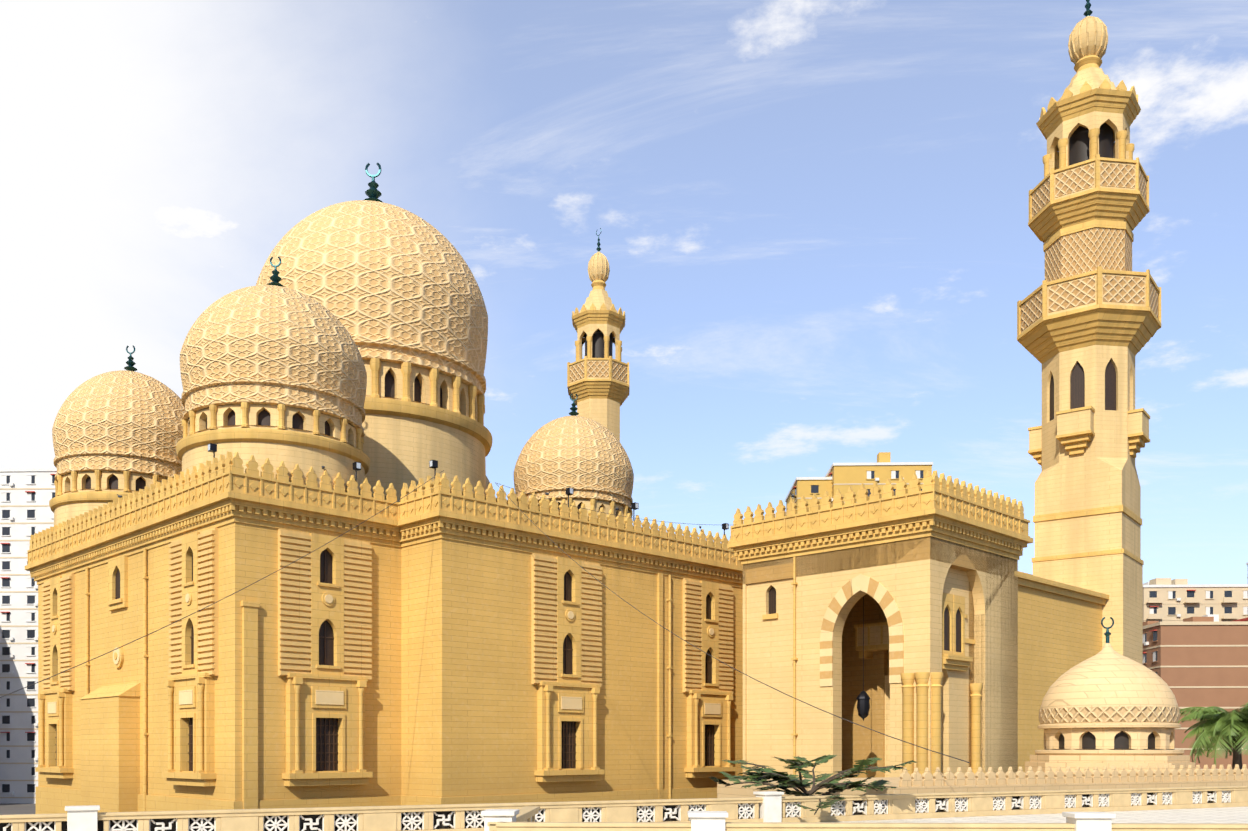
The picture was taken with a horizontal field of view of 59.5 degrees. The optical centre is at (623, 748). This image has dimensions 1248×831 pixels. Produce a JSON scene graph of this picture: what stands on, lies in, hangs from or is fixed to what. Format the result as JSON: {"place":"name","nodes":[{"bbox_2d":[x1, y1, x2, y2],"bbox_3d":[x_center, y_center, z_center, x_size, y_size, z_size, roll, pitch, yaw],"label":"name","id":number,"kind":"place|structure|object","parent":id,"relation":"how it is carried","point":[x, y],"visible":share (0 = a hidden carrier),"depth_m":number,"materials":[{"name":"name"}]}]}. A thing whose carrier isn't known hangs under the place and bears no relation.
{"place":"outdoors","nodes":[
{"label":"outdoors","id":0,"kind":"place"},
{"bbox_2d":[0,803,35,814],"bbox_3d":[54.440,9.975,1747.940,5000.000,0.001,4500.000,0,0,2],"label":"ground","id":1,"kind":"structure","parent":0,"point":[10,808],"depth_m":181.07,"materials":[{"name":"grey concrete"}]},
{"bbox_2d":[0,468,56,803],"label":"white building","id":2,"kind":"structure","parent":1,"relation":"on","point":[20,478],"depth_m":197.45,"materials":[{"name":"white paint"}]},
{"bbox_2d":[0,488,54,797],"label":"building balconies","id":3,"kind":"structure","parent":2,"relation":"attached to","point":[20,626],"depth_m":197.40,"materials":[{"name":"white concrete"}]},
{"bbox_2d":[0,474,54,732],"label":"white red building trim","id":4,"kind":"structure","parent":2,"relation":"attached to","point":[9,612],"depth_m":197.02,"materials":[{"name":"paint"}]},
{"bbox_2d":[2,475,54,791],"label":"building windows","id":5,"kind":"structure","parent":2,"relation":"in","point":[6,633],"depth_m":197.50,"materials":[{"name":"black glass"}]},
{"bbox_2d":[25,451,742,813],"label":"wall trim","id":6,"kind":"structure","parent":1,"relation":"on","point":[193,505],"depth_m":81.93,"materials":[{"name":"beige stone"}]},
{"bbox_2d":[54,471,167,524],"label":"drum","id":7,"kind":"object","parent":6,"relation":"on","point":[65,513],"visible":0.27,"depth_m":96.39,"materials":[{"name":"beige stone"}]},
{"bbox_2d":[49,470,158,512],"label":"dome drum trim","id":8,"kind":"structure","parent":7,"relation":"on","point":[60,498],"depth_m":95.98,"materials":[{"name":"beige stone"}]},
{"bbox_2d":[80,475,145,490],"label":"drum windows","id":9,"kind":"structure","parent":7,"relation":"on","point":[140,482],"depth_m":96.72,"materials":[{"name":"black glass"}]},
{"bbox_2d":[52,370,184,479],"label":"dome","id":10,"kind":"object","parent":7,"relation":"on","point":[122,420],"visible":0.77,"depth_m":96.72,"materials":[{"name":"beige stone"}]},
{"bbox_2d":[124,345,136,370],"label":"crescent finial","id":11,"kind":"object","parent":10,"relation":"on","point":[130,363],"visible":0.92,"depth_m":101.85,"materials":[{"name":"teal metal"}]},
{"bbox_2d":[182,404,364,494],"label":"dome drum","id":12,"kind":"object","parent":6,"relation":"on","point":[305,458],"visible":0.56,"depth_m":76.84,"materials":[{"name":"beige stone"}]},
{"bbox_2d":[198,409,337,438],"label":"drum windows","id":13,"kind":"structure","parent":12,"relation":"in","point":[264,418],"depth_m":76.83,"materials":[{"name":"black glass"}]},
{"bbox_2d":[176,402,369,474],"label":"dome drum trim","id":14,"kind":"structure","parent":12,"relation":"attached to","point":[186,442],"depth_m":76.51,"materials":[{"name":"beige stone"}]},
{"bbox_2d":[180,285,366,436],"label":"dome","id":15,"kind":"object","parent":12,"relation":"on","point":[269,345],"visible":0.88,"depth_m":76.86,"materials":[{"name":"beige stone"}]},
{"bbox_2d":[268,257,283,286],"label":"crescent finial","id":16,"kind":"object","parent":15,"relation":"on","point":[275,278],"visible":0.85,"depth_m":82.09,"materials":[{"name":"teal metal"}]},
{"bbox_2d":[47,593,720,713],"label":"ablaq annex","id":17,"kind":"object","parent":6,"relation":"attached to","point":[328,697],"visible":0.98,"depth_m":86.66,"materials":[{"name":"beige stone"}]},
{"bbox_2d":[362,360,485,501],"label":"dome drum","id":18,"kind":"object","parent":6,"relation":"on","point":[398,451],"visible":0.23,"depth_m":95.68,"materials":[{"name":"beige stone"}]},
{"bbox_2d":[256,200,487,394],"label":"dome","id":19,"kind":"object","parent":18,"relation":"on","point":[385,282],"visible":0.69,"depth_m":95.42,"materials":[{"name":"beige stone"}]},
{"bbox_2d":[364,163,381,201],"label":"crescent finial","id":20,"kind":"object","parent":19,"relation":"on","point":[372,193],"visible":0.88,"depth_m":104.12,"materials":[{"name":"teal metal"}]},
{"bbox_2d":[385,371,441,407],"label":"dome window","id":21,"kind":"structure","parent":18,"relation":"in","point":[389,386],"depth_m":96.00,"materials":[{"name":"black glass"}]},
{"bbox_2d":[364,358,491,456],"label":"dome drum trim","id":22,"kind":"structure","parent":18,"relation":"attached to","point":[405,406],"depth_m":96.60,"materials":[{"name":"beige stone"}]},
{"bbox_2d":[117,466,795,528],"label":"pigeon","id":23,"kind":"object","parent":6,"relation":"on","point":[323,467],"visible":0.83,"depth_m":86.66,"materials":[{"name":"grey"}]},
{"bbox_2d":[208,443,728,535],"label":"floodlights","id":24,"kind":"object","parent":6,"relation":"on","point":[213,450],"visible":0.75,"depth_m":79.54,"materials":[{"name":"black metal"}]},
{"bbox_2d":[208,444,727,527],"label":"annex lamp glass","id":25,"kind":"object","parent":24,"relation":"attached to","point":[359,467],"visible":0.93,"depth_m":79.57,"materials":[{"name":"glass"}]},
{"bbox_2d":[0,470,969,762],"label":"cable","id":26,"kind":"object","parent":6,"relation":"attached to","point":[566,554],"visible":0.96,"depth_m":60.49,"materials":[{"name":"grey plastic"}]},
{"bbox_2d":[486,476,489,488],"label":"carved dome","id":27,"kind":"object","parent":6,"relation":"on","point":[487,482],"visible":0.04,"depth_m":125.08,"materials":[{"name":"beige stone"}]},
{"bbox_2d":[514,416,633,509],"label":"dome","id":28,"kind":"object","parent":6,"relation":"on","point":[584,457],"visible":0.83,"depth_m":106.13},
{"bbox_2d":[569,394,578,415],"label":"crescent finial","id":29,"kind":"object","parent":28,"relation":"on","point":[573,409],"visible":0.98,"depth_m":110.86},
{"bbox_2d":[537,499,628,521],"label":"dome drum","id":30,"kind":"object","parent":6,"relation":"on","point":[605,505],"visible":0.08,"depth_m":106.09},
{"bbox_2d":[527,498,632,523],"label":"dome drum trim","id":31,"kind":"structure","parent":30,"relation":"attached to","point":[612,505],"depth_m":106.70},
{"bbox_2d":[558,503,616,516],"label":"drum windows","id":32,"kind":"structure","parent":30,"relation":"in","point":[579,505],"depth_m":106.00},
{"bbox_2d":[570,252,626,441],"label":"pale turret stone","id":33,"kind":"object","parent":6,"relation":"on","point":[605,413],"visible":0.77,"depth_m":122.32,"materials":[{"name":"beige stone"}]},
{"bbox_2d":[596,228,600,251],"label":"finial","id":34,"kind":"object","parent":33,"relation":"on","point":[598,249],"visible":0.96,"depth_m":123.81,"materials":[{"name":"teal metal"}]},
{"bbox_2d":[567,280,629,405],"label":"turret stone trim","id":35,"kind":"structure","parent":33,"relation":"attached to","point":[585,388],"depth_m":121.51,"materials":[{"name":"beige stone"}]},
{"bbox_2d":[570,361,626,381],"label":"balcony railing","id":36,"kind":"object","parent":33,"relation":"attached to","point":[600,369],"visible":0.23,"depth_m":120.89,"materials":[{"name":"beige stone"}]},
{"bbox_2d":[585,330,611,357],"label":"windows","id":37,"kind":"structure","parent":33,"relation":"in","point":[598,344],"depth_m":122.43,"materials":[{"name":"grey glass"}]},
{"bbox_2d":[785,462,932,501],"bbox_3d":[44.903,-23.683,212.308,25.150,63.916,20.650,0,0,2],"label":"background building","id":38,"kind":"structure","parent":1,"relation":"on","point":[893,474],"depth_m":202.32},
{"bbox_2d":[717,643,1247,797],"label":"kiosk","id":39,"kind":"object","parent":1,"relation":"on","point":[1107,675],"visible":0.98,"depth_m":54.35,"materials":[{"name":"beige stone"}]},
{"bbox_2d":[1059,730,1154,748],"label":"windows","id":40,"kind":"structure","parent":39,"relation":"on","point":[1121,739],"depth_m":54.90,"materials":[{"name":"black glass"}]},
{"bbox_2d":[1101,617,1113,642],"bbox_3d":[25.454,-6.171,57.481,0.606,1.492,0.386,0,0,-28],"label":"crescent finial","id":41,"kind":"object","parent":39,"relation":"on","point":[1107,633],"visible":0.98,"depth_m":57.44,"materials":[{"name":"teal metal"}]},
{"bbox_2d":[1039,706,1179,723],"bbox_3d":[25.455,-1.700,57.482,6.800,0.750,6.800,0,0,2],"label":"band","id":42,"kind":"object","parent":39,"relation":"attached to","point":[1118,714],"visible":0.9,"depth_m":54.59,"materials":[{"name":"beige stone"}]},
{"bbox_2d":[1018,571,1101,771],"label":"wall","id":43,"kind":"structure","parent":1,"relation":"on","point":[1059,636],"depth_m":93.37,"materials":[{"name":"beige stone"}]},
{"bbox_2d":[1020,16,1157,664],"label":"minaret","id":44,"kind":"object","parent":1,"relation":"on","point":[1101,471],"visible":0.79,"depth_m":103.70,"materials":[{"name":"beige stone"}]},
{"bbox_2d":[1050,360,1115,420],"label":"arched windows","id":45,"kind":"structure","parent":44,"relation":"attached to","point":[1077,387],"depth_m":103.95,"materials":[{"name":"glass"}]},
{"bbox_2d":[1084,0,1092,16],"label":"finial","id":46,"kind":"object","parent":44,"relation":"attached to","point":[1088,12],"visible":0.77,"depth_m":106.88,"materials":[{"name":"teal metal"}]},
{"bbox_2d":[1017,55,1160,564],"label":"minaret trim","id":47,"kind":"structure","parent":44,"relation":"attached to","point":[1045,337],"depth_m":103.50,"materials":[{"name":"beige stone"}]},
{"bbox_2d":[1021,163,1157,330],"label":"lattice panels","id":48,"kind":"object","parent":44,"relation":"attached to","point":[1083,251],"visible":0.4,"depth_m":103.38,"materials":[{"name":"beige stone"}]},
{"bbox_2d":[1069,122,1112,164],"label":"arched windows","id":49,"kind":"structure","parent":44,"relation":"attached to","point":[1079,145],"depth_m":105.16,"materials":[{"name":"grey glass"}]},
{"bbox_2d":[1143,617,1247,774],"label":"brick building","id":50,"kind":"structure","parent":1,"relation":"on","point":[1204,656],"depth_m":164.04,"materials":[{"name":"brown brick"}]},
{"bbox_2d":[1145,631,1156,673],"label":"window glass","id":51,"kind":"object","parent":50,"relation":"attached to","point":[1154,635],"visible":0.02,"depth_m":166.27,"materials":[{"name":"black glass"}]},
{"bbox_2d":[1143,614,1218,662],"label":"white brick building","id":52,"kind":"structure","parent":50,"relation":"attached to","point":[1216,617],"depth_m":169.98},
{"bbox_2d":[1234,617,1247,620],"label":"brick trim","id":53,"kind":"structure","parent":50,"relation":"attached to","point":[1244,619],"depth_m":189.24,"materials":[{"name":"red brick"}]},
{"bbox_2d":[1143,578,1247,621],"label":"apartment building","id":54,"kind":"structure","parent":1,"relation":"on","point":[1218,602],"depth_m":210.27,"materials":[{"name":"beige paint"}]},
{"bbox_2d":[1149,591,1231,614],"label":"windows","id":55,"kind":"structure","parent":54,"relation":"attached to","point":[1171,610],"depth_m":210.32,"materials":[{"name":"grey glass"}]},
{"bbox_2d":[1178,702,1247,765],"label":"palm leaf","id":56,"kind":"object","parent":1,"relation":"on","point":[1215,723],"visible":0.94,"depth_m":71.50,"materials":[{"name":"green plant"}]},
{"bbox_2d":[38,522,742,812],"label":"wall","id":57,"kind":"structure","parent":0,"point":[450,700],"depth_m":82.81,"materials":[{"name":"beige stone"}]},
{"bbox_2d":[56,550,713,770],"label":"windows","id":58,"kind":"structure","parent":57,"relation":"in","point":[329,649],"depth_m":78.97,"materials":[{"name":"black glass"}]},
{"bbox_2d":[42,527,732,691],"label":"wall panels","id":59,"kind":"object","parent":57,"relation":"attached to","point":[294,616],"visible":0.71,"depth_m":80.35,"materials":[{"name":"beige stone"}]},
{"bbox_2d":[0,0,1247,584],"label":"sky","id":60,"kind":"structure","parent":0,"point":[819,246],"materials":[{"name":"blue"}]},
{"bbox_2d":[709,754,915,814],"bbox_3d":[7.084,5.105,42.444,7.505,9.739,9.198,0,0,2],"label":"shrub","id":61,"kind":"object","parent":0,"point":[869,761],"depth_m":41.87,"materials":[{"name":"green plant"}]},
{"bbox_2d":[786,452,931,515],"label":"yellow building","id":62,"kind":"structure","parent":0,"point":[850,474],"depth_m":202.53,"materials":[{"name":"yellow paint"}]},
{"bbox_2d":[795,470,922,496],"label":"windows","id":63,"kind":"structure","parent":62,"relation":"attached to","point":[814,488],"depth_m":202.39,"materials":[{"name":"grey glass"}]},
{"bbox_2d":[794,483,923,504],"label":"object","id":64,"kind":"object","parent":62,"relation":"attached to","point":[850,484],"visible":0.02,"depth_m":202.46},
{"bbox_2d":[856,596,869,720],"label":"lantern","id":65,"kind":"object","parent":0,"point":[863,703],"visible":0.48,"depth_m":85.07,"materials":[{"name":"black metal"}]},
{"bbox_2d":[481,806,1247,830],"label":"wall","id":66,"kind":"structure","parent":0,"point":[523,822],"depth_m":22.97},
{"bbox_2d":[769,587,960,651],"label":"arched windows","id":67,"kind":"structure","parent":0,"point":[772,600],"depth_m":83.29,"materials":[{"name":"black glass"}]},
{"bbox_2d":[743,537,1017,778],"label":"entrance wall","id":68,"kind":"structure","parent":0,"point":[916,589],"depth_m":85.46,"materials":[{"name":"beige stone"}]},
{"bbox_2d":[820,574,903,686],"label":"stones","id":69,"kind":"object","parent":68,"relation":"attached to","point":[859,582],"visible":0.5,"depth_m":82.48,"materials":[{"name":"beige stone"}]},
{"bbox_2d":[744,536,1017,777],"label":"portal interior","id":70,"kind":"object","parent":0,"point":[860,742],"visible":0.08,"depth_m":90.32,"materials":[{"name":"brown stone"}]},
{"bbox_2d":[727,470,1108,775],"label":"decorative stone trim","id":71,"kind":"structure","parent":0,"point":[941,507],"depth_m":82.99,"materials":[{"name":"beige stone"}]},
{"bbox_2d":[839,806,1247,822],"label":"coping","id":72,"kind":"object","parent":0,"point":[1221,815],"depth_m":41.95,"materials":[{"name":"beige stone"}]},
{"bbox_2d":[0,786,1247,830],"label":"boundary wall","id":73,"kind":"structure","parent":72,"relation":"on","point":[388,818],"depth_m":36.98,"materials":[{"name":"beige stone"}]},
{"bbox_2d":[1232,718,1241,768],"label":"palm trunk","id":74,"kind":"object","parent":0,"point":[1237,757],"visible":0.33,"depth_m":72.29,"materials":[{"name":"brown plant"}]}
]}

